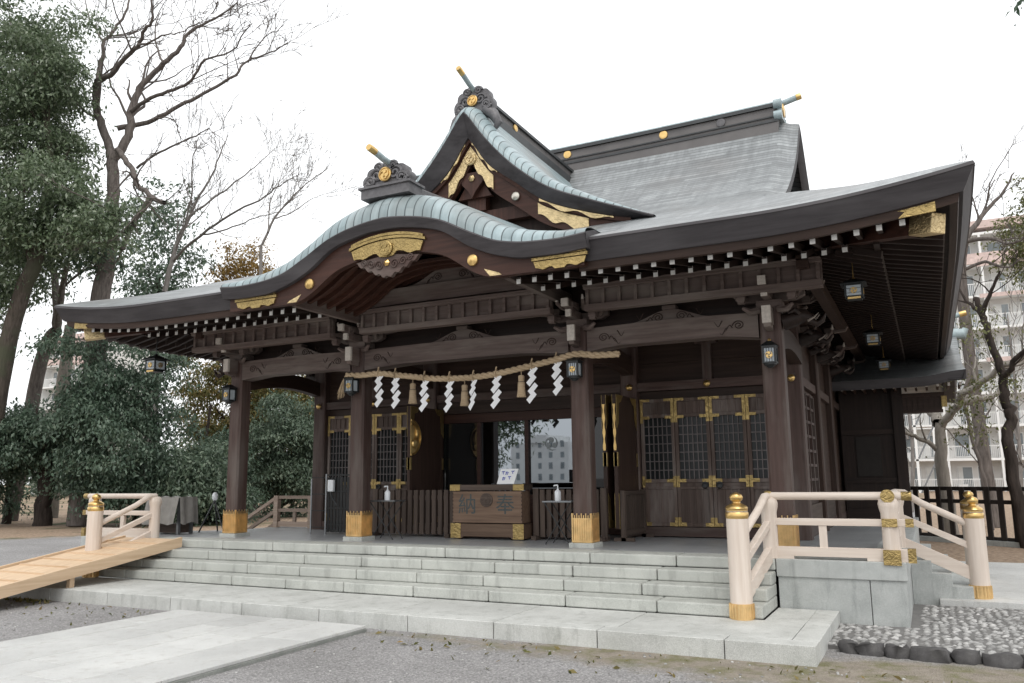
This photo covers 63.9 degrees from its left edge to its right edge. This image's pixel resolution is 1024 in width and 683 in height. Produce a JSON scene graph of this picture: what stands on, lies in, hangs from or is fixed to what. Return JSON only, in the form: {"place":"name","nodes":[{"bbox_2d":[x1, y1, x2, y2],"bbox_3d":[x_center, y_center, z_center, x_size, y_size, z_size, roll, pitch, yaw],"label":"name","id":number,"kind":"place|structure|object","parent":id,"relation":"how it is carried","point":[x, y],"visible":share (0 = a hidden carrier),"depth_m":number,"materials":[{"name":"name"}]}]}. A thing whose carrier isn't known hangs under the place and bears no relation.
{"place":"outdoors","nodes":[
{"label":"outdoors","id":0,"kind":"place"},
{"bbox_2d":[31,333,149,494],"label":"apartment block","id":1,"kind":"structure","parent":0,"point":[51,373],"depth_m":114.61,"materials":[{"name":"concrete"}]},
{"bbox_2d":[0,610,366,682],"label":"path","id":2,"kind":"structure","parent":0,"point":[179,646],"depth_m":7.74,"materials":[{"name":"concrete"}]},
{"bbox_2d":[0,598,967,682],"bbox_3d":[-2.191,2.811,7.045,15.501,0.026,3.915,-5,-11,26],"label":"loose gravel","id":3,"kind":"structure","parent":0,"point":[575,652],"depth_m":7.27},
{"bbox_2d":[0,486,1023,682],"bbox_3d":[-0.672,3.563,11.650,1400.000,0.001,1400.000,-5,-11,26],"label":"ground","id":4,"kind":"structure","parent":0,"point":[23,539],"depth_m":7.31,"materials":[{"name":"gravel"}]},
{"bbox_2d":[1,166,93,520],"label":"forked tree","id":5,"kind":"object","parent":4,"relation":"on","point":[36,380],"visible":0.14,"depth_m":35.51,"materials":[{"name":"brown plant"}]},
{"bbox_2d":[0,396,101,524],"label":"evergreen shrub","id":6,"kind":"object","parent":4,"relation":"on","point":[9,477],"visible":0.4,"depth_m":31.48,"materials":[{"name":"green plant"}]},
{"bbox_2d":[51,325,74,517],"bbox_3d":[-21.292,3.686,38.550,1.111,9.019,0.817,-5,-11,26],"label":"tree trunk","id":7,"kind":"object","parent":4,"relation":"on","point":[55,508],"visible":0.21,"depth_m":38.59,"materials":[{"name":"brown plant"}]},
{"bbox_2d":[0,0,164,440],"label":"camphor tree","id":8,"kind":"object","parent":4,"relation":"on","point":[35,102],"visible":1,"depth_m":30.48,"materials":[{"name":"green plant"}]},
{"bbox_2d":[0,322,201,527],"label":"evergreen oak","id":9,"kind":"object","parent":4,"relation":"on","point":[112,411],"visible":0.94,"depth_m":29.71,"materials":[{"name":"green plant"}]},
{"bbox_2d":[0,421,301,500],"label":"distant wood","id":10,"kind":"object","parent":4,"relation":"on","point":[33,488],"visible":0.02,"depth_m":88.66,"materials":[{"name":"green plant"}]},
{"bbox_2d":[111,170,224,471],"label":"evergreen tree","id":11,"kind":"object","parent":4,"relation":"on","point":[152,288],"visible":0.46,"depth_m":50.41,"materials":[{"name":"green plant"}]},
{"bbox_2d":[37,0,347,525],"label":"bare tree","id":12,"kind":"object","parent":4,"relation":"on","point":[102,283],"visible":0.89,"depth_m":31.55,"materials":[{"name":"brown plant"}]},
{"bbox_2d":[131,436,263,527],"bbox_3d":[-11.669,5.573,30.895,4.671,4.043,5.248,8,-13,-42],"label":"evergreen shrub","id":13,"kind":"object","parent":4,"relation":"on","point":[206,483],"visible":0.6,"depth_m":30.11,"materials":[{"name":"green plant"}]},
{"bbox_2d":[205,404,211,441],"bbox_3d":[-13.801,5.347,36.758,0.642,5.045,0.184,-5,-11,26],"label":"tree trunk","id":14,"kind":"object","parent":4,"relation":"on","point":[209,414],"visible":0.24,"depth_m":36.94,"materials":[{"name":"brown plant"}]},
{"bbox_2d":[134,406,284,522],"bbox_3d":[-12.052,5.252,32.909,5.374,5.590,5.860,-5,-11,26],"label":"evergreen shrub","id":15,"kind":"object","parent":4,"relation":"on","point":[256,492],"visible":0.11,"depth_m":33.11,"materials":[{"name":"green plant"}]},
{"bbox_2d":[137,83,336,516],"bbox_3d":[-11.396,-2.790,36.073,7.272,20.817,10.840,5,-11,-29],"label":"bare tree","id":16,"kind":"object","parent":4,"relation":"on","point":[174,257],"visible":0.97,"depth_m":38.02,"materials":[{"name":"brown plant"}]},
{"bbox_2d":[162,355,314,466],"bbox_3d":[-13.009,3.931,41.228,9.479,9.220,8.025,0,-9,-7],"label":"bronze cedar","id":17,"kind":"object","parent":4,"relation":"on","point":[210,389],"visible":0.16,"depth_m":39.95,"materials":[{"name":"brown plant"}]},
{"bbox_2d":[200,233,280,363],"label":"amber tree","id":18,"kind":"object","parent":4,"relation":"on","point":[252,266],"visible":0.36,"depth_m":52.22,"materials":[{"name":"brown plant"}]},
{"bbox_2d":[226,388,314,517],"bbox_3d":[-10.401,5.110,36.405,6.627,7.320,6.751,-5,-11,26],"label":"evergreen tree","id":19,"kind":"object","parent":4,"relation":"on","point":[291,473],"visible":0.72,"depth_m":35.46,"materials":[{"name":"green plant"}]},
{"bbox_2d":[260,375,313,503],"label":"bronze cedar","id":20,"kind":"object","parent":4,"relation":"on","point":[298,407],"visible":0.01,"depth_m":40.95,"materials":[{"name":"brown plant"}]},
{"bbox_2d":[248,124,362,511],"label":"bare tree","id":21,"kind":"object","parent":4,"relation":"on","point":[265,237],"visible":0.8,"depth_m":44.60,"materials":[{"name":"brown plant"}]},
{"bbox_2d":[1,596,952,682],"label":"fallen leaves","id":22,"kind":"object","parent":4,"relation":"on","point":[20,599],"visible":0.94,"depth_m":7.93,"materials":[{"name":"brown plant"}]},
{"bbox_2d":[9,517,974,666],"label":"stone terrace","id":23,"kind":"structure","parent":4,"relation":"on","point":[822,599],"depth_m":9.69,"materials":[{"name":"stone"}]},
{"bbox_2d":[0,535,181,598],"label":"wooden ramp","id":24,"kind":"structure","parent":23,"relation":"on","point":[68,565],"depth_m":11.86,"materials":[{"name":"wood"}]},
{"bbox_2d":[81,493,161,577],"bbox_3d":[-6.887,3.129,13.488,1.865,1.263,1.229,-5,-11,26],"label":"railing","id":25,"kind":"object","parent":23,"relation":"on","point":[95,532],"visible":0.83,"depth_m":13.41,"materials":[{"name":"beige wood"}]},
{"bbox_2d":[141,496,197,534],"bbox_3d":[-6.088,3.090,14.629,0.871,0.658,0.542,-5,-11,26],"label":"covered table","id":26,"kind":"object","parent":23,"relation":"on","point":[187,511],"visible":0.78,"depth_m":14.49,"materials":[{"name":"grey fabric"}]},
{"bbox_2d":[198,492,223,532],"bbox_3d":[-5.405,3.126,15.035,0.414,0.716,0.477,-5,-11,26],"label":"tripod stand","id":27,"kind":"object","parent":23,"relation":"on","point":[214,496],"visible":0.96,"depth_m":15.06,"materials":[{"name":"black metal"}]},
{"bbox_2d":[247,496,310,528],"bbox_3d":[-4.528,3.560,16.220,1.924,1.014,0.100,-5,-11,26],"label":"railing","id":28,"kind":"object","parent":23,"relation":"on","point":[276,511],"visible":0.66,"depth_m":16.24,"materials":[{"name":"brown wood"}]},
{"bbox_2d":[309,474,349,533],"bbox_3d":[-3.001,2.813,14.259,0.924,1.016,0.428,-5,-11,26],"label":"steel rack","id":29,"kind":"object","parent":23,"relation":"on","point":[335,515],"visible":0.74,"depth_m":14.06,"materials":[{"name":"black metal"}]},
{"bbox_2d":[327,480,337,505],"bbox_3d":[-3.054,2.592,14.050,0.228,0.447,0.064,-5,-11,26],"label":"soap dispenser","id":30,"kind":"object","parent":29,"relation":"attached to","point":[331,486],"visible":1,"depth_m":14.06,"materials":[{"name":"white plastic"}]},
{"bbox_2d":[370,500,405,539],"bbox_3d":[-1.960,2.784,12.838,0.500,0.595,0.300,-5,-11,26],"label":"folding table","id":31,"kind":"object","parent":23,"relation":"on","point":[380,501],"visible":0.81,"depth_m":12.78,"materials":[{"name":"grey metal"}]},
{"bbox_2d":[371,489,455,537],"bbox_3d":[-1.602,2.775,13.326,1.580,0.756,0.320,-5,-11,26],"label":"picket fence","id":32,"kind":"object","parent":23,"relation":"on","point":[417,527],"visible":0.81,"depth_m":13.30,"materials":[{"name":"brown wood"}]},
{"bbox_2d":[450,484,531,539],"bbox_3d":[-0.321,2.598,12.588,1.275,0.808,0.323,-5,-11,26],"label":"offering box","id":33,"kind":"object","parent":23,"relation":"on","point":[491,514],"visible":1,"depth_m":12.43,"materials":[{"name":"brown wood"}]},
{"bbox_2d":[497,469,517,483],"bbox_3d":[-0.066,2.045,12.449,0.330,0.227,0.084,-5,-11,26],"label":"paper notice","id":34,"kind":"object","parent":33,"relation":"on","point":[507,476],"visible":1,"depth_m":12.45,"materials":[{"name":"white"}]},
{"bbox_2d":[54,66,974,547],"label":"shrine hall","id":35,"kind":"structure","parent":23,"relation":"on","point":[688,268],"depth_m":12.34,"materials":[{"name":"wood"}]},
{"bbox_2d":[141,337,170,372],"bbox_3d":[-6.107,0.156,14.113,0.328,0.754,0.328,-5,-11,26],"label":"eave lantern","id":36,"kind":"object","parent":35,"relation":"hanging from","point":[156,363],"visible":1,"depth_m":14.00,"materials":[{"name":"black metal"}]},
{"bbox_2d":[222,383,237,403],"bbox_3d":[-4.777,0.873,13.874,0.200,0.365,0.200,-5,-11,26],"label":"lantern","id":37,"kind":"object","parent":35,"relation":"attached to","point":[229,391],"depth_m":13.82,"materials":[{"name":"black metal"}]},
{"bbox_2d":[326,415,350,520],"bbox_3d":[-3.263,2.391,15.522,0.540,1.957,0.068,-5,-11,26],"label":"lattice door","id":38,"kind":"structure","parent":35,"relation":"in","point":[338,460],"depth_m":15.60,"materials":[{"name":"brown wood"}]},
{"bbox_2d":[343,377,359,395],"bbox_3d":[-2.489,0.660,12.744,0.200,0.365,0.200,-5,-11,26],"label":"lantern","id":39,"kind":"object","parent":35,"relation":"attached to","point":[351,386],"depth_m":12.69,"materials":[{"name":"black metal"}]},
{"bbox_2d":[370,414,374,520],"bbox_3d":[-2.775,2.345,15.280,0.539,1.957,0.068,-5,-11,26],"label":"lattice door","id":40,"kind":"structure","parent":35,"relation":"in","point":[373,415],"depth_m":15.19,"materials":[{"name":"brown wood"}]},
{"bbox_2d":[374,413,398,521],"bbox_3d":[-2.293,2.298,15.029,0.540,1.957,0.092,-5,-11,26],"label":"lattice door","id":41,"kind":"structure","parent":35,"relation":"in","point":[386,457],"depth_m":15.09,"materials":[{"name":"brown wood"}]},
{"bbox_2d":[398,413,406,521],"bbox_3d":[-1.799,2.254,14.798,0.540,1.957,0.068,-5,-11,26],"label":"lattice door","id":42,"kind":"structure","parent":35,"relation":"in","point":[402,481],"depth_m":14.92,"materials":[{"name":"brown wood"}]},
{"bbox_2d":[407,406,443,524],"bbox_3d":[-1.446,2.107,14.006,0.131,1.944,1.050,-5,-11,26],"label":"open door leaf","id":43,"kind":"structure","parent":35,"relation":"in","point":[425,429],"depth_m":13.99,"materials":[{"name":"wood"}]},
{"bbox_2d":[337,350,620,399],"bbox_3d":[-0.654,0.484,11.826,4.634,0.466,0.171,-5,-11,26],"label":"straw rope","id":44,"kind":"object","parent":35,"relation":"hanging from","point":[395,374],"visible":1,"depth_m":11.71,"materials":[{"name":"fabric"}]},
{"bbox_2d":[374,376,383,406],"bbox_3d":[-2.025,0.734,12.486,0.186,0.544,0.026,-5,-10,22],"label":"paper streamer","id":45,"kind":"object","parent":44,"relation":"hanging from","point":[380,392],"visible":1,"depth_m":12.48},
{"bbox_2d":[391,378,400,408],"bbox_3d":[-1.748,0.746,12.341,0.181,0.536,0.034,-4,-10,19],"label":"paper streamer","id":46,"kind":"object","parent":44,"relation":"hanging from","point":[396,394],"visible":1,"depth_m":12.33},
{"bbox_2d":[408,383,416,403],"bbox_3d":[-1.477,0.730,12.231,0.136,0.395,0.136,-5,-11,26],"label":"straw tassel","id":47,"kind":"object","parent":44,"relation":"hanging from","point":[412,396],"visible":1,"depth_m":12.18,"materials":[{"name":"wicker"}]},
{"bbox_2d":[419,380,428,411],"bbox_3d":[-1.295,0.777,12.108,0.177,0.529,0.021,-5,-10,24],"label":"paper streamer","id":48,"kind":"object","parent":44,"relation":"hanging from","point":[425,396],"visible":1,"depth_m":12.10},
{"bbox_2d":[444,381,453,411],"bbox_3d":[-0.914,0.773,11.908,0.156,0.522,0.042,-3,-10,12],"label":"paper streamer","id":49,"kind":"object","parent":44,"relation":"hanging from","point":[450,396],"visible":1,"depth_m":11.89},
{"bbox_2d":[460,380,468,405],"bbox_3d":[-0.681,0.731,11.825,0.136,0.395,0.136,-5,-11,26],"label":"straw tassel","id":50,"kind":"object","parent":44,"relation":"hanging from","point":[464,397],"visible":0.99,"depth_m":11.78,"materials":[{"name":"wicker"}]},
{"bbox_2d":[468,380,476,409],"bbox_3d":[-0.559,0.738,11.729,0.128,0.507,0.055,-2,-9,6],"label":"paper streamer","id":51,"kind":"object","parent":44,"relation":"hanging from","point":[472,398],"visible":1,"depth_m":11.71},
{"bbox_2d":[491,375,501,408],"bbox_3d":[-0.224,0.692,11.575,0.173,0.522,0.028,-4,-10,20],"label":"paper streamer","id":52,"kind":"object","parent":44,"relation":"hanging from","point":[494,388],"visible":1,"depth_m":11.57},
{"bbox_2d":[517,371,525,397],"bbox_3d":[0.131,0.577,11.437,0.136,0.395,0.136,-5,-11,26],"label":"straw tassel","id":53,"kind":"object","parent":44,"relation":"hanging from","point":[521,392],"visible":1,"depth_m":11.39,"materials":[{"name":"wicker"}]},
{"bbox_2d":[526,367,537,403],"bbox_3d":[0.277,0.583,11.340,0.178,0.551,0.019,-5,-10,25],"label":"paper streamer","id":54,"kind":"object","parent":44,"relation":"hanging from","point":[533,387],"visible":1,"depth_m":11.34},
{"bbox_2d":[552,362,563,394],"bbox_3d":[0.618,0.480,11.178,0.176,0.522,0.039,-3,-10,16],"label":"paper streamer","id":55,"kind":"object","parent":44,"relation":"hanging from","point":[557,382],"visible":1,"depth_m":11.16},
{"bbox_2d":[565,357,583,380],"bbox_3d":[0.843,0.350,11.097,0.200,0.365,0.200,-5,-11,26],"label":"lantern","id":56,"kind":"object","parent":35,"relation":"attached to","point":[574,368],"depth_m":11.04,"materials":[{"name":"black metal"}]},
{"bbox_2d":[601,395,615,528],"bbox_3d":[1.574,1.815,12.448,0.072,1.944,0.930,-5,-11,26],"label":"open door leaf","id":57,"kind":"structure","parent":35,"relation":"in","point":[608,459],"depth_m":12.13,"materials":[{"name":"wood"}]},
{"bbox_2d":[611,394,638,528],"bbox_3d":[1.721,1.802,12.375,0.072,1.944,0.930,-5,-11,26],"label":"open door leaf","id":58,"kind":"structure","parent":35,"relation":"in","point":[625,456],"depth_m":12.30,"materials":[{"name":"wood"}]},
{"bbox_2d":[639,398,678,526],"bbox_3d":[2.289,1.874,12.778,0.540,1.957,0.068,-5,-11,26],"label":"lattice door","id":59,"kind":"structure","parent":35,"relation":"in","point":[659,470],"depth_m":12.78,"materials":[{"name":"brown wood"}]},
{"bbox_2d":[673,396,714,526],"bbox_3d":[2.772,1.827,12.526,0.540,1.957,0.092,-5,-11,26],"label":"lattice door","id":60,"kind":"structure","parent":35,"relation":"in","point":[691,414],"depth_m":12.53,"materials":[{"name":"brown wood"}]},
{"bbox_2d":[708,394,751,526],"bbox_3d":[3.260,1.781,12.285,0.540,1.957,0.092,-5,-11,26],"label":"lattice door","id":61,"kind":"structure","parent":35,"relation":"in","point":[727,413],"depth_m":12.31,"materials":[{"name":"brown wood"}]},
{"bbox_2d":[745,393,769,527],"bbox_3d":[3.753,1.738,12.055,0.540,1.957,0.068,-5,-11,26],"label":"lattice door","id":62,"kind":"structure","parent":35,"relation":"in","point":[754,403],"depth_m":12.15,"materials":[{"name":"brown wood"}]},
{"bbox_2d":[760,338,778,367],"bbox_3d":[3.130,0.137,9.967,0.200,0.365,0.200,-5,-11,26],"label":"lantern","id":63,"kind":"object","parent":35,"relation":"attached to","point":[769,347],"depth_m":9.90,"materials":[{"name":"black metal"}]},
{"bbox_2d":[840,266,867,301],"bbox_3d":[4.096,-0.791,9.864,0.287,0.598,0.287,-5,-11,26],"label":"eave lantern","id":64,"kind":"object","parent":35,"relation":"hanging from","point":[853,287],"visible":1,"depth_m":9.75,"materials":[{"name":"black metal"}]},
{"bbox_2d":[862,316,882,345],"bbox_3d":[5.713,-0.257,13.036,0.287,0.648,0.287,-5,-11,26],"label":"eave lantern","id":65,"kind":"object","parent":35,"relation":"hanging from","point":[872,336],"visible":1,"depth_m":12.92,"materials":[{"name":"black metal"}]},
{"bbox_2d":[875,346,891,370],"bbox_3d":[7.307,0.245,16.168,0.287,0.648,0.287,-5,-11,26],"label":"eave lantern","id":66,"kind":"object","parent":35,"relation":"hanging from","point":[883,362],"visible":1,"depth_m":16.05,"materials":[{"name":"black metal"}]},
{"bbox_2d":[542,500,572,543],"bbox_3d":[0.685,2.526,11.466,0.440,0.595,0.300,-5,-11,26],"label":"folding table","id":67,"kind":"object","parent":23,"relation":"on","point":[561,501],"visible":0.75,"depth_m":11.40,"materials":[{"name":"grey metal"}]},
{"bbox_2d":[553,484,560,500],"bbox_3d":[0.640,2.125,11.549,0.099,0.226,0.089,3,-10,-21],"label":"pump bottle","id":68,"kind":"object","parent":67,"relation":"on","point":[557,494],"visible":1,"depth_m":11.51,"materials":[{"name":"white plastic"}]},
{"bbox_2d":[531,488,609,541],"bbox_3d":[0.851,2.547,12.115,1.170,0.756,0.320,-5,-11,26],"label":"picket fence","id":69,"kind":"object","parent":23,"relation":"on","point":[540,531],"visible":0.72,"depth_m":12.18,"materials":[{"name":"brown wood"}]},
{"bbox_2d":[614,489,654,541],"bbox_3d":[1.822,2.577,12.239,0.300,0.716,1.000,-5,-11,26],"label":"slatted screen","id":70,"kind":"object","parent":23,"relation":"on","point":[633,513],"visible":1,"depth_m":12.16,"materials":[{"name":"brown wood"}]},
{"bbox_2d":[837,639,858,653],"bbox_3d":[3.081,2.836,7.499,0.216,0.210,0.212,-5,-11,26],"label":"kerb rock","id":71,"kind":"object","parent":4,"relation":"on","point":[846,646],"visible":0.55,"depth_m":7.45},
{"bbox_2d":[854,641,884,656],"bbox_3d":[3.226,2.813,7.375,0.270,0.209,0.209,-5,-11,26],"label":"kerb rock","id":72,"kind":"object","parent":4,"relation":"on","point":[865,648],"visible":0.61,"depth_m":7.33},
{"bbox_2d":[884,643,909,658],"bbox_3d":[3.433,2.793,7.269,0.260,0.210,0.194,-1,-9,3],"label":"kerb rock","id":73,"kind":"object","parent":4,"relation":"on","point":[893,651],"visible":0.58,"depth_m":7.21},
{"bbox_2d":[832,310,967,518],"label":"side wing","id":74,"kind":"structure","parent":4,"relation":"on","point":[876,404],"depth_m":16.82,"materials":[{"name":"wood"}]},
{"bbox_2d":[855,437,882,475],"bbox_3d":[7.338,2.365,16.873,0.460,0.800,0.030,-5,-11,26],"label":"window","id":75,"kind":"structure","parent":74,"relation":"in","point":[869,460],"depth_m":16.86,"materials":[{"name":"glass"}]},
{"bbox_2d":[905,414,914,511],"bbox_3d":[16.112,2.322,35.614,3.154,9.911,2.637,-5,-11,26],"label":"bare tree","id":76,"kind":"object","parent":4,"relation":"on","point":[912,465],"visible":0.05,"depth_m":34.46,"materials":[{"name":"brown plant"}]},
{"bbox_2d":[909,646,953,663],"bbox_3d":[3.648,2.766,7.115,0.384,0.210,0.200,-5,-11,26],"label":"kerb rock","id":77,"kind":"object","parent":4,"relation":"on","point":[931,654],"visible":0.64,"depth_m":7.07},
{"bbox_2d":[904,323,1023,534],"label":"plane tree","id":78,"kind":"object","parent":4,"relation":"on","point":[939,447],"visible":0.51,"depth_m":21.36,"materials":[{"name":"brown plant"}]},
{"bbox_2d":[904,215,1023,490],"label":"apartment block","id":79,"kind":"structure","parent":4,"relation":"on","point":[963,468],"depth_m":73.04,"materials":[{"name":"concrete"}]},
{"bbox_2d":[906,436,919,457],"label":"window","id":80,"kind":"structure","parent":79,"relation":"in","point":[907,441],"depth_m":75.01,"materials":[{"name":"paint"}]},
{"bbox_2d":[908,467,922,485],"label":"window","id":81,"kind":"structure","parent":79,"relation":"in","point":[916,476],"depth_m":74.44,"materials":[{"name":"paint"}]},
{"bbox_2d":[922,435,933,457],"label":"window","id":82,"kind":"structure","parent":79,"relation":"in","point":[931,436],"depth_m":74.33,"materials":[{"name":"paint"}]},
{"bbox_2d":[925,467,936,485],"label":"window","id":83,"kind":"structure","parent":79,"relation":"in","point":[928,469],"depth_m":73.90,"materials":[{"name":"glass"}]},
{"bbox_2d":[950,403,966,424],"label":"window","id":84,"kind":"structure","parent":79,"relation":"in","point":[955,418],"depth_m":73.57,"materials":[{"name":"paint"}]},
{"bbox_2d":[953,434,970,456],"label":"window","id":85,"kind":"structure","parent":79,"relation":"in","point":[960,439],"depth_m":73.18,"materials":[{"name":"glass"}]},
{"bbox_2d":[957,466,973,486],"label":"window","id":86,"kind":"structure","parent":79,"relation":"in","point":[963,472],"depth_m":72.73,"materials":[{"name":"paint"}]},
{"bbox_2d":[967,275,974,295],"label":"window","id":87,"kind":"structure","parent":79,"relation":"in","point":[969,281],"depth_m":74.66,"materials":[{"name":"glass"}]},
{"bbox_2d":[986,242,1001,251],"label":"window","id":88,"kind":"structure","parent":79,"relation":"in","point":[990,246],"depth_m":74.31,"materials":[{"name":"glass"}]},
{"bbox_2d":[989,272,1006,291],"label":"window","id":89,"kind":"structure","parent":79,"relation":"in","point":[992,276],"depth_m":73.68,"materials":[{"name":"glass"}]},
{"bbox_2d":[992,303,1010,325],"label":"window","id":90,"kind":"structure","parent":79,"relation":"in","point":[1000,308],"depth_m":73.23,"materials":[{"name":"glass"}]},
{"bbox_2d":[996,335,1013,355],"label":"window","id":91,"kind":"structure","parent":79,"relation":"in","point":[998,338],"depth_m":72.81,"materials":[{"name":"glass"}]},
{"bbox_2d":[1010,270,1023,290],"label":"window","id":92,"kind":"structure","parent":79,"relation":"in","point":[1012,287],"depth_m":73.04,"materials":[{"name":"paint"}]},
{"bbox_2d":[1013,432,1023,455],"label":"window","id":93,"kind":"structure","parent":79,"relation":"in","point":[1021,433],"depth_m":71.25,"materials":[{"name":"paint"}]},
{"bbox_2d":[1013,302,1023,323],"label":"window","id":94,"kind":"structure","parent":79,"relation":"in","point":[1015,305],"depth_m":72.65,"materials":[{"name":"glass"}]},
{"bbox_2d":[950,649,982,665],"bbox_3d":[3.910,2.745,7.008,0.303,0.210,0.219,-5,-11,26],"label":"kerb rock","id":95,"kind":"object","parent":4,"relation":"on","point":[966,656],"visible":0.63,"depth_m":6.97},
{"bbox_2d":[910,486,1023,547],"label":"black fence","id":96,"kind":"object","parent":4,"relation":"on","point":[1003,540],"visible":0.48,"depth_m":18.88,"materials":[{"name":"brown wood"}]},
{"bbox_2d":[925,235,1023,548],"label":"ivy tree","id":97,"kind":"object","parent":4,"relation":"on","point":[1011,461],"visible":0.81,"depth_m":18.18,"materials":[{"name":"green plant"}]},
{"bbox_2d":[946,370,1023,529],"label":"bare tree","id":98,"kind":"object","parent":4,"relation":"on","point":[979,460],"visible":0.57,"depth_m":22.93,"materials":[{"name":"brown plant"}]},
{"bbox_2d":[957,126,1023,527],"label":"bare tree","id":99,"kind":"object","parent":4,"relation":"on","point":[984,452],"visible":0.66,"depth_m":24.91,"materials":[{"name":"brown plant"}]},
{"bbox_2d":[959,275,1023,493],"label":"bare tree","id":100,"kind":"object","parent":4,"relation":"on","point":[1017,438],"visible":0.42,"depth_m":36.20,"materials":[{"name":"brown plant"}]},
{"bbox_2d":[974,174,1023,467],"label":"evergreen tree","id":101,"kind":"object","parent":4,"relation":"on","point":[1020,250],"visible":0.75,"depth_m":26.75,"materials":[{"name":"green plant"}]},
{"bbox_2d":[981,652,1023,668],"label":"kerb rock","id":102,"kind":"object","parent":4,"relation":"on","point":[1006,660],"visible":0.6,"depth_m":6.84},
{"bbox_2d":[1005,0,1023,26],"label":"evergreen tree","id":103,"kind":"object","parent":4,"relation":"on","point":[1019,2],"visible":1,"depth_m":9.61,"materials":[{"name":"green plant"}]},
{"bbox_2d":[0,0,1023,484],"label":"sky","id":104,"kind":"structure","parent":0,"point":[887,88],"materials":[{"name":"white"}]},
{"bbox_2d":[912,413,937,492],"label":"stair tower","id":105,"kind":"structure","parent":0,"point":[914,427],"depth_m":67.87,"materials":[{"name":"paint"}]},
{"bbox_2d":[828,604,1023,657],"bbox_3d":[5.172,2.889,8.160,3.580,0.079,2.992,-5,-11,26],"label":"pebbles","id":106,"kind":"object","parent":0,"point":[979,645],"visible":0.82,"depth_m":8.19,"materials":[{"name":"gravel"}]},
{"bbox_2d":[940,561,1023,609],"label":"side path","id":107,"kind":"structure","parent":0,"point":[1007,581],"depth_m":10.52,"materials":[{"name":"concrete"}]},
{"bbox_2d":[725,489,992,620],"bbox_3d":[4.013,2.323,9.193,3.947,1.330,1.365,5,-11,-30],"label":"railing","id":108,"kind":"object","parent":107,"relation":"on","point":[893,522],"visible":0.98,"depth_m":8.94,"materials":[{"name":"beige wood"}]},
{"bbox_2d":[960,491,978,564],"bbox_3d":[6.519,2.744,11.634,0.252,1.243,0.252,-5,-11,26],"label":"newel post","id":109,"kind":"object","parent":107,"relation":"on","point":[966,494],"visible":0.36,"depth_m":11.67,"materials":[{"name":"beige wood"}]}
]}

